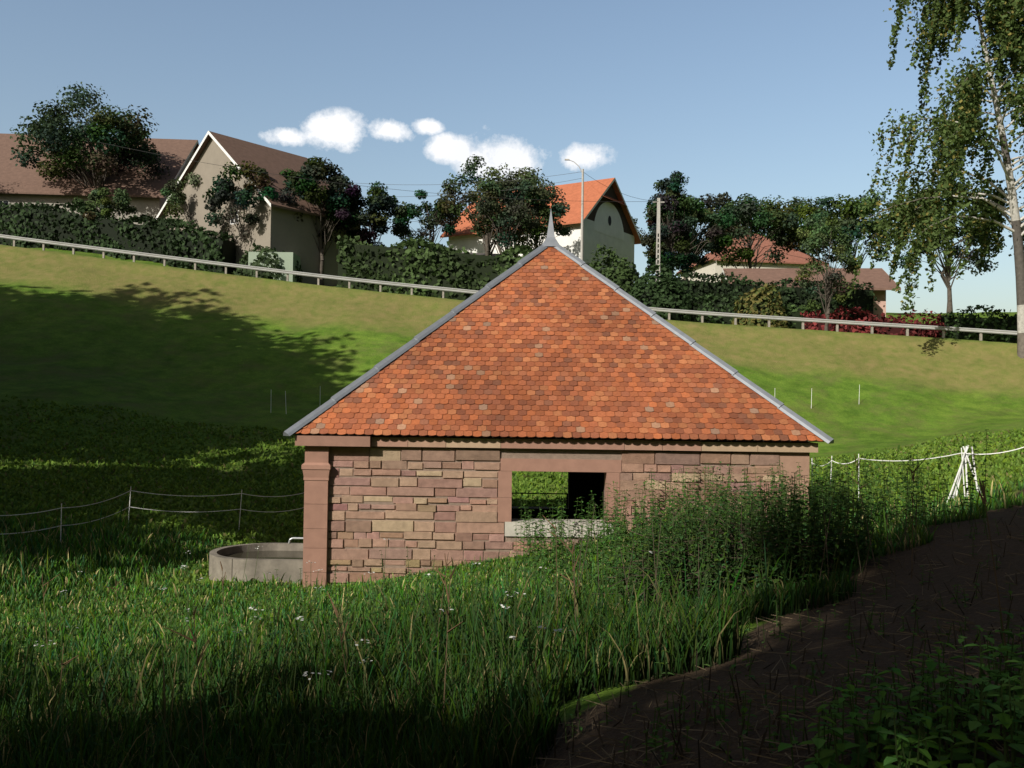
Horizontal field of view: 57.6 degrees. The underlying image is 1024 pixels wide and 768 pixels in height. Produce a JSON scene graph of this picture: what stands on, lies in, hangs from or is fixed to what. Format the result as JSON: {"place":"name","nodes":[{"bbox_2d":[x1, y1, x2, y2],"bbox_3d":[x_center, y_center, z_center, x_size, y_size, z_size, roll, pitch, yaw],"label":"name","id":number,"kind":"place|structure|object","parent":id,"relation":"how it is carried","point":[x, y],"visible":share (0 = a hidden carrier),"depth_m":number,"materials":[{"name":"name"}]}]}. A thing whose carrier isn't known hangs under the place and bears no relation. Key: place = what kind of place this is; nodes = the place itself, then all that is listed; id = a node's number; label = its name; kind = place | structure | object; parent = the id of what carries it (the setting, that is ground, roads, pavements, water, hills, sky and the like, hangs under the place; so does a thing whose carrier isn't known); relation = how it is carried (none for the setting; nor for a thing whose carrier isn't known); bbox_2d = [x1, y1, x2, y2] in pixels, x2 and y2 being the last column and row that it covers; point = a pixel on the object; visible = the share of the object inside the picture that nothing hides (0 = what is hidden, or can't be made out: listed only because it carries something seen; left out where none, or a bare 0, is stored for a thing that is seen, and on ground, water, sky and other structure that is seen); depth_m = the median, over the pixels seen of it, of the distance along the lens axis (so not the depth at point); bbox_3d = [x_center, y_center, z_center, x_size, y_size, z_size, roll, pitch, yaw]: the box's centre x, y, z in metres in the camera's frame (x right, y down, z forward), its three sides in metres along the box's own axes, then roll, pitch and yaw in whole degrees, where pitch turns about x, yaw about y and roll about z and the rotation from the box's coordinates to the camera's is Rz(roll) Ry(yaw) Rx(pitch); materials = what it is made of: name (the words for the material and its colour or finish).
{"place":"outdoors","nodes":[
{"label":"outdoors","id":0,"kind":"place"},
{"bbox_2d":[288,537,302,543],"bbox_3d":[-4.162,3.032,18.059,0.358,0.129,0.048,1,-1,0],"label":"water spout","id":1,"kind":"object","parent":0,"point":[295,538],"visible":0.9,"depth_m":18.04,"materials":[{"name":"silver metal"}]},
{"bbox_2d":[462,252,504,256],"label":"house shed roof","id":2,"kind":"structure","parent":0,"point":[482,254],"depth_m":84.17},
{"bbox_2d":[0,234,1016,334],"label":"guardrail","id":3,"kind":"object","parent":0,"point":[475,291],"depth_m":58.20,"materials":[{"name":"silver metal"}]},
{"bbox_2d":[0,244,1023,767],"bbox_3d":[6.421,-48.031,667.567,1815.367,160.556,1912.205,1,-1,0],"label":"grassy hillside","id":4,"kind":"structure","parent":0,"point":[156,340],"depth_m":44.56,"materials":[{"name":"green plant"}]},
{"bbox_2d":[10,82,170,188],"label":"oak tree","id":5,"kind":"object","parent":4,"relation":"on","point":[101,126],"depth_m":77.69,"materials":[{"name":"green plant"}]},
{"bbox_2d":[0,140,198,224],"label":"farmhouse walls","id":6,"kind":"structure","parent":4,"relation":"on","point":[150,206],"depth_m":79.75,"materials":[{"name":"beige paint"}]},
{"bbox_2d":[0,133,198,197],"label":"house roof","id":7,"kind":"structure","parent":6,"relation":"on","point":[17,179],"depth_m":81.77,"materials":[{"name":"brown tile"}]},
{"bbox_2d":[71,187,137,220],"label":"bush","id":8,"kind":"object","parent":4,"relation":"on","point":[106,206],"depth_m":72.35,"materials":[{"name":"green plant"}]},
{"bbox_2d":[0,201,236,274],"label":"hedge","id":9,"kind":"object","parent":4,"relation":"on","point":[170,223],"depth_m":70.95,"materials":[{"name":"green plant"}]},
{"bbox_2d":[0,487,303,540],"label":"fence","id":10,"kind":"object","parent":4,"relation":"on","point":[241,493],"visible":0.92,"depth_m":23.00,"materials":[{"name":"white plastic"}]},
{"bbox_2d":[159,172,202,230],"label":"shrub","id":11,"kind":"object","parent":4,"relation":"on","point":[176,197],"depth_m":74.84,"materials":[{"name":"green plant"}]},
{"bbox_2d":[212,212,251,254],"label":"shrub","id":12,"kind":"object","parent":4,"relation":"on","point":[227,218],"depth_m":70.89,"materials":[{"name":"green plant"}]},
{"bbox_2d":[225,208,244,238],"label":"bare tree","id":13,"kind":"object","parent":4,"relation":"on","point":[233,214],"visible":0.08,"depth_m":71.68,"materials":[{"name":"plant"}]},
{"bbox_2d":[202,160,278,239],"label":"tree","id":14,"kind":"object","parent":4,"relation":"on","point":[223,189],"depth_m":69.78,"materials":[{"name":"green plant"}]},
{"bbox_2d":[209,543,302,583],"bbox_3d":[-5.133,4.087,19.467,2.290,1.200,2.240,1,-1,0],"label":"concrete trough","id":15,"kind":"object","parent":4,"relation":"on","point":[289,568],"visible":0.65,"depth_m":18.41,"materials":[{"name":"grey concrete"}]},
{"bbox_2d":[224,551,302,558],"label":"trough water","id":16,"kind":"structure","parent":15,"relation":"in","point":[276,554],"depth_m":19.84,"materials":[{"name":"grey liquid"}]},
{"bbox_2d":[156,131,360,285],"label":"farmhouse gable walls","id":17,"kind":"structure","parent":4,"relation":"on","point":[280,229],"depth_m":72.54,"materials":[{"name":"beige paint"}]},
{"bbox_2d":[157,131,368,226],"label":"house roof","id":18,"kind":"structure","parent":17,"relation":"on","point":[272,161],"depth_m":74.63,"materials":[{"name":"brown tile"}]},
{"bbox_2d":[231,242,302,282],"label":"shrub","id":19,"kind":"object","parent":4,"relation":"on","point":[244,261],"depth_m":68.58,"materials":[{"name":"green plant"}]},
{"bbox_2d":[248,252,300,282],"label":"green shed","id":20,"kind":"structure","parent":4,"relation":"on","point":[288,260],"depth_m":68.80,"materials":[{"name":"paint"}]},
{"bbox_2d":[279,168,358,224],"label":"dark tree","id":21,"kind":"object","parent":4,"relation":"on","point":[330,192],"depth_m":73.48,"materials":[{"name":"plant"}]},
{"bbox_2d":[277,156,366,285],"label":"tree","id":22,"kind":"object","parent":4,"relation":"on","point":[316,168],"depth_m":71.64,"materials":[{"name":"green plant"}]},
{"bbox_2d":[33,537,652,753],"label":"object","id":23,"kind":"object","parent":4,"relation":"on","point":[187,635],"depth_m":8.95,"materials":[{"name":"green plant"}]},
{"bbox_2d":[329,181,409,246],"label":"dark tree","id":24,"kind":"object","parent":4,"relation":"on","point":[386,204],"depth_m":73.23,"materials":[{"name":"green plant"}]},
{"bbox_2d":[391,189,465,250],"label":"tree","id":25,"kind":"object","parent":4,"relation":"on","point":[444,218],"depth_m":89.68,"materials":[{"name":"green plant"}]},
{"bbox_2d":[336,235,534,299],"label":"tall hedge","id":26,"kind":"object","parent":4,"relation":"on","point":[410,242],"depth_m":66.79,"materials":[{"name":"green plant"}]},
{"bbox_2d":[0,478,915,767],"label":"grass stalks","id":27,"kind":"object","parent":4,"relation":"on","point":[382,634],"depth_m":9.75,"materials":[{"name":"green plant"}]},
{"bbox_2d":[437,154,535,255],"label":"tree","id":28,"kind":"object","parent":4,"relation":"on","point":[446,207],"depth_m":77.35,"materials":[{"name":"green plant"}]},
{"bbox_2d":[13,240,981,340],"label":"guardrail posts","id":29,"kind":"object","parent":4,"relation":"on","point":[380,289],"visible":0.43,"depth_m":58.63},
{"bbox_2d":[468,172,551,253],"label":"tree","id":30,"kind":"object","parent":4,"relation":"on","point":[490,204],"depth_m":73.99,"materials":[{"name":"green plant"}]},
{"bbox_2d":[0,470,1023,767],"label":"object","id":31,"kind":"object","parent":4,"relation":"on","point":[628,646],"depth_m":9.38,"materials":[{"name":"green plant"}]},
{"bbox_2d":[480,166,565,257],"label":"tree","id":32,"kind":"object","parent":4,"relation":"on","point":[553,194],"depth_m":78.47,"materials":[{"name":"green plant"}]},
{"bbox_2d":[42,454,1009,766],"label":"wildflowers","id":33,"kind":"object","parent":4,"relation":"on","point":[556,568],"visible":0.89,"depth_m":8.35,"materials":[{"name":"green plant"}]},
{"bbox_2d":[512,493,567,518],"bbox_3d":[-0.926,3.644,27.029,5.085,1.020,0.040,1,-1,0],"label":"metal railing","id":34,"kind":"object","parent":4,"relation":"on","point":[551,493],"visible":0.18,"depth_m":27.02,"materials":[{"name":"grey metal"}]},
{"bbox_2d":[507,190,573,252],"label":"tree","id":35,"kind":"object","parent":4,"relation":"on","point":[561,207],"depth_m":74.81,"materials":[{"name":"green plant"}]},
{"bbox_2d":[448,178,640,282],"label":"house","id":36,"kind":"structure","parent":4,"relation":"on","point":[473,243],"depth_m":91.81,"materials":[{"name":"white paint"}]},
{"bbox_2d":[440,178,640,243],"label":"house roof","id":37,"kind":"structure","parent":36,"relation":"on","point":[594,190],"depth_m":92.34,"materials":[{"name":"orange tile"}]},
{"bbox_2d":[588,182,626,205],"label":"roof eave","id":38,"kind":"object","parent":36,"relation":"on","point":[611,198],"visible":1,"depth_m":92.08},
{"bbox_2d":[594,202,623,240],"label":"gable wall","id":39,"kind":"structure","parent":36,"relation":"attached to","point":[608,221],"depth_m":92.06,"materials":[{"name":"white paint"}]},
{"bbox_2d":[295,435,817,587],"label":"stone trim","id":40,"kind":"structure","parent":4,"relation":"on","point":[316,467],"depth_m":17.86,"materials":[{"name":"brown stone"}]},
{"bbox_2d":[293,429,823,441],"bbox_3d":[0.916,-1.149,22.879,10.140,4.582,10.140,1,-1,0],"label":"roof eave edge","id":41,"kind":"object","parent":40,"relation":"on","point":[553,437],"visible":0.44,"depth_m":17.77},
{"bbox_2d":[293,247,823,441],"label":"lavoir roof tiles","id":42,"kind":"object","parent":41,"relation":"on","point":[550,342],"visible":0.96,"depth_m":18.94,"materials":[{"name":"orange tile"}]},
{"bbox_2d":[283,212,833,443],"bbox_3d":[0.922,-1.582,22.888,10.489,5.496,10.489,1,-1,0],"label":"roof ridge flashing","id":43,"kind":"object","parent":42,"relation":"on","point":[550,240],"visible":0.62,"depth_m":19.82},
{"bbox_2d":[565,159,664,281],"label":"utility poles","id":44,"kind":"object","parent":4,"relation":"on","point":[582,218],"visible":0.64,"depth_m":71.35,"materials":[{"name":"metal"}]},
{"bbox_2d":[99,142,817,260],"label":"utility wires","id":45,"kind":"object","parent":44,"relation":"hanging from","point":[484,192],"visible":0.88,"depth_m":71.65,"materials":[{"name":"black metal"}]},
{"bbox_2d":[589,244,642,296],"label":"shrub","id":46,"kind":"object","parent":4,"relation":"on","point":[628,272],"depth_m":70.41,"materials":[{"name":"green plant"}]},
{"bbox_2d":[631,216,645,239],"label":"tree","id":47,"kind":"object","parent":4,"relation":"on","point":[635,221],"depth_m":119.64,"materials":[{"name":"green plant"}]},
{"bbox_2d":[626,258,693,320],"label":"shrub","id":48,"kind":"object","parent":4,"relation":"on","point":[683,302],"depth_m":66.18,"materials":[{"name":"green plant"}]},
{"bbox_2d":[641,171,698,279],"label":"conifer tree","id":49,"kind":"object","parent":4,"relation":"on","point":[669,187],"depth_m":79.81,"materials":[{"name":"green plant"}]},
{"bbox_2d":[643,196,735,279],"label":"tree","id":50,"kind":"object","parent":4,"relation":"on","point":[724,241],"depth_m":87.24,"materials":[{"name":"green plant"}]},
{"bbox_2d":[646,192,737,256],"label":"tree","id":51,"kind":"object","parent":4,"relation":"on","point":[722,200],"depth_m":116.34,"materials":[{"name":"green plant"}]},
{"bbox_2d":[642,544,826,603],"bbox_3d":[2.920,2.438,11.869,2.700,0.800,1.755,1,-1,0],"label":"clump","id":52,"kind":"object","parent":4,"relation":"on","point":[730,575],"visible":0.16,"depth_m":11.36,"materials":[{"name":"green plant"}]},
{"bbox_2d":[609,469,886,608],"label":"tall weeds","id":53,"kind":"object","parent":4,"relation":"on","point":[842,550],"depth_m":11.36,"materials":[{"name":"green plant"}]},
{"bbox_2d":[681,257,818,281],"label":"house walls","id":54,"kind":"structure","parent":4,"relation":"on","point":[712,267],"depth_m":104.88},
{"bbox_2d":[676,234,828,273],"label":"roof","id":55,"kind":"structure","parent":54,"relation":"on","point":[793,259],"depth_m":106.44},
{"bbox_2d":[697,193,802,267],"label":"tree","id":56,"kind":"object","parent":4,"relation":"on","point":[786,240],"depth_m":89.53,"materials":[{"name":"green plant"}]},
{"bbox_2d":[512,429,993,592],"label":"nettles","id":57,"kind":"object","parent":4,"relation":"on","point":[610,558],"depth_m":14.83,"materials":[{"name":"green plant"}]},
{"bbox_2d":[574,445,941,608],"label":"weeds","id":58,"kind":"object","parent":4,"relation":"on","point":[742,526],"visible":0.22,"depth_m":11.32,"materials":[{"name":"green plant"}]},
{"bbox_2d":[731,281,788,327],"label":"bush","id":59,"kind":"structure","parent":4,"relation":"on","point":[760,293],"depth_m":64.59,"materials":[{"name":"green plant"}]},
{"bbox_2d":[520,494,1023,767],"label":"verge stubble","id":60,"kind":"object","parent":4,"relation":"on","point":[739,701],"visible":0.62,"depth_m":5.93,"materials":[{"name":"green plant"}]},
{"bbox_2d":[738,195,834,255],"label":"tree","id":61,"kind":"object","parent":4,"relation":"on","point":[809,208],"depth_m":119.60,"materials":[{"name":"green plant"}]},
{"bbox_2d":[566,497,1023,767],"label":"verge nettle sprouts","id":62,"kind":"object","parent":4,"relation":"on","point":[810,690],"depth_m":5.73,"materials":[{"name":"green plant"}]},
{"bbox_2d":[720,266,900,319],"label":"house","id":63,"kind":"structure","parent":4,"relation":"on","point":[880,303],"depth_m":71.15,"materials":[{"name":"beige paint"}]},
{"bbox_2d":[794,209,862,330],"bbox_3d":[21.512,-7.477,63.641,4.453,8.724,4.891,1,-1,0],"label":"tree","id":64,"kind":"object","parent":4,"relation":"on","point":[819,236],"depth_m":63.35,"materials":[{"name":"green plant"}]},
{"bbox_2d":[798,188,894,267],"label":"tree","id":65,"kind":"object","parent":4,"relation":"on","point":[856,206],"depth_m":87.10,"materials":[{"name":"green plant"}]},
{"bbox_2d":[800,305,945,337],"bbox_3d":[25.058,-4.013,64.629,9.815,3.028,2.621,1,-1,10],"label":"hedge","id":66,"kind":"object","parent":4,"relation":"on","point":[812,314],"depth_m":64.30,"materials":[{"name":"plant"}]},
{"bbox_2d":[778,610,1023,767],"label":"nettles","id":67,"kind":"object","parent":4,"relation":"on","point":[826,759],"depth_m":4.12,"materials":[{"name":"green plant"}]},
{"bbox_2d":[812,447,1023,500],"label":"fence","id":68,"kind":"object","parent":4,"relation":"on","point":[920,459],"visible":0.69,"depth_m":18.55,"materials":[{"name":"white plastic"}]},
{"bbox_2d":[848,0,1023,357],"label":"birch tree","id":69,"kind":"object","parent":4,"relation":"on","point":[1007,28],"depth_m":52.06,"materials":[{"name":"green plant"}]},
{"bbox_2d":[890,179,1006,313],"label":"tree","id":70,"kind":"object","parent":4,"relation":"on","point":[958,235],"depth_m":102.17,"materials":[{"name":"green plant"}]},
{"bbox_2d":[948,445,980,499],"bbox_3d":[8.731,1.753,17.926,0.698,1.158,0.212,0,-1,21],"label":"fence post bundle","id":71,"kind":"object","parent":4,"relation":"on","point":[959,474],"visible":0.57,"depth_m":17.92,"materials":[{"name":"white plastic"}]},
{"bbox_2d":[939,304,1016,342],"bbox_3d":[38.613,-3.609,57.902,22.452,3.675,5.688,0,-2,43],"label":"green hedge","id":72,"kind":"object","parent":4,"relation":"on","point":[985,320],"depth_m":62.56,"materials":[{"name":"green plant"}]},
{"bbox_2d":[0,395,1023,584],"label":"meadow grass","id":73,"kind":"structure","parent":0,"point":[1010,466],"depth_m":28.76,"materials":[{"name":"green plant"}]},
{"bbox_2d":[0,0,1023,312],"label":"sky","id":74,"kind":"structure","parent":0,"point":[758,98],"materials":[{"name":"blue"}]},
{"bbox_2d":[327,438,808,585],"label":"lavoir stone walls","id":75,"kind":"structure","parent":0,"point":[424,505],"depth_m":17.94,"materials":[{"name":"brown stone"}]},
{"bbox_2d":[505,518,613,536],"bbox_3d":[0.906,2.807,18.171,2.090,0.275,0.541,1,-1,0],"label":"window sill","id":76,"kind":"structure","parent":75,"relation":"in","point":[510,527],"depth_m":17.90,"materials":[{"name":"grey stone"}]},
{"bbox_2d":[689,291,749,323],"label":"hedge","id":77,"kind":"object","parent":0,"point":[714,298],"depth_m":66.47,"materials":[{"name":"green plant"}]},
{"bbox_2d":[663,269,876,320],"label":"hedge","id":78,"kind":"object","parent":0,"point":[712,278],"depth_m":69.81,"materials":[{"name":"green plant"}]},
{"bbox_2d":[772,301,815,328],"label":"bush","id":79,"kind":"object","parent":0,"point":[792,308],"depth_m":65.84,"materials":[{"name":"green plant"}]},
{"bbox_2d":[720,268,900,289],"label":"roof","id":80,"kind":"structure","parent":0,"point":[878,278],"depth_m":73.70,"materials":[{"name":"brown tile"}]}
]}

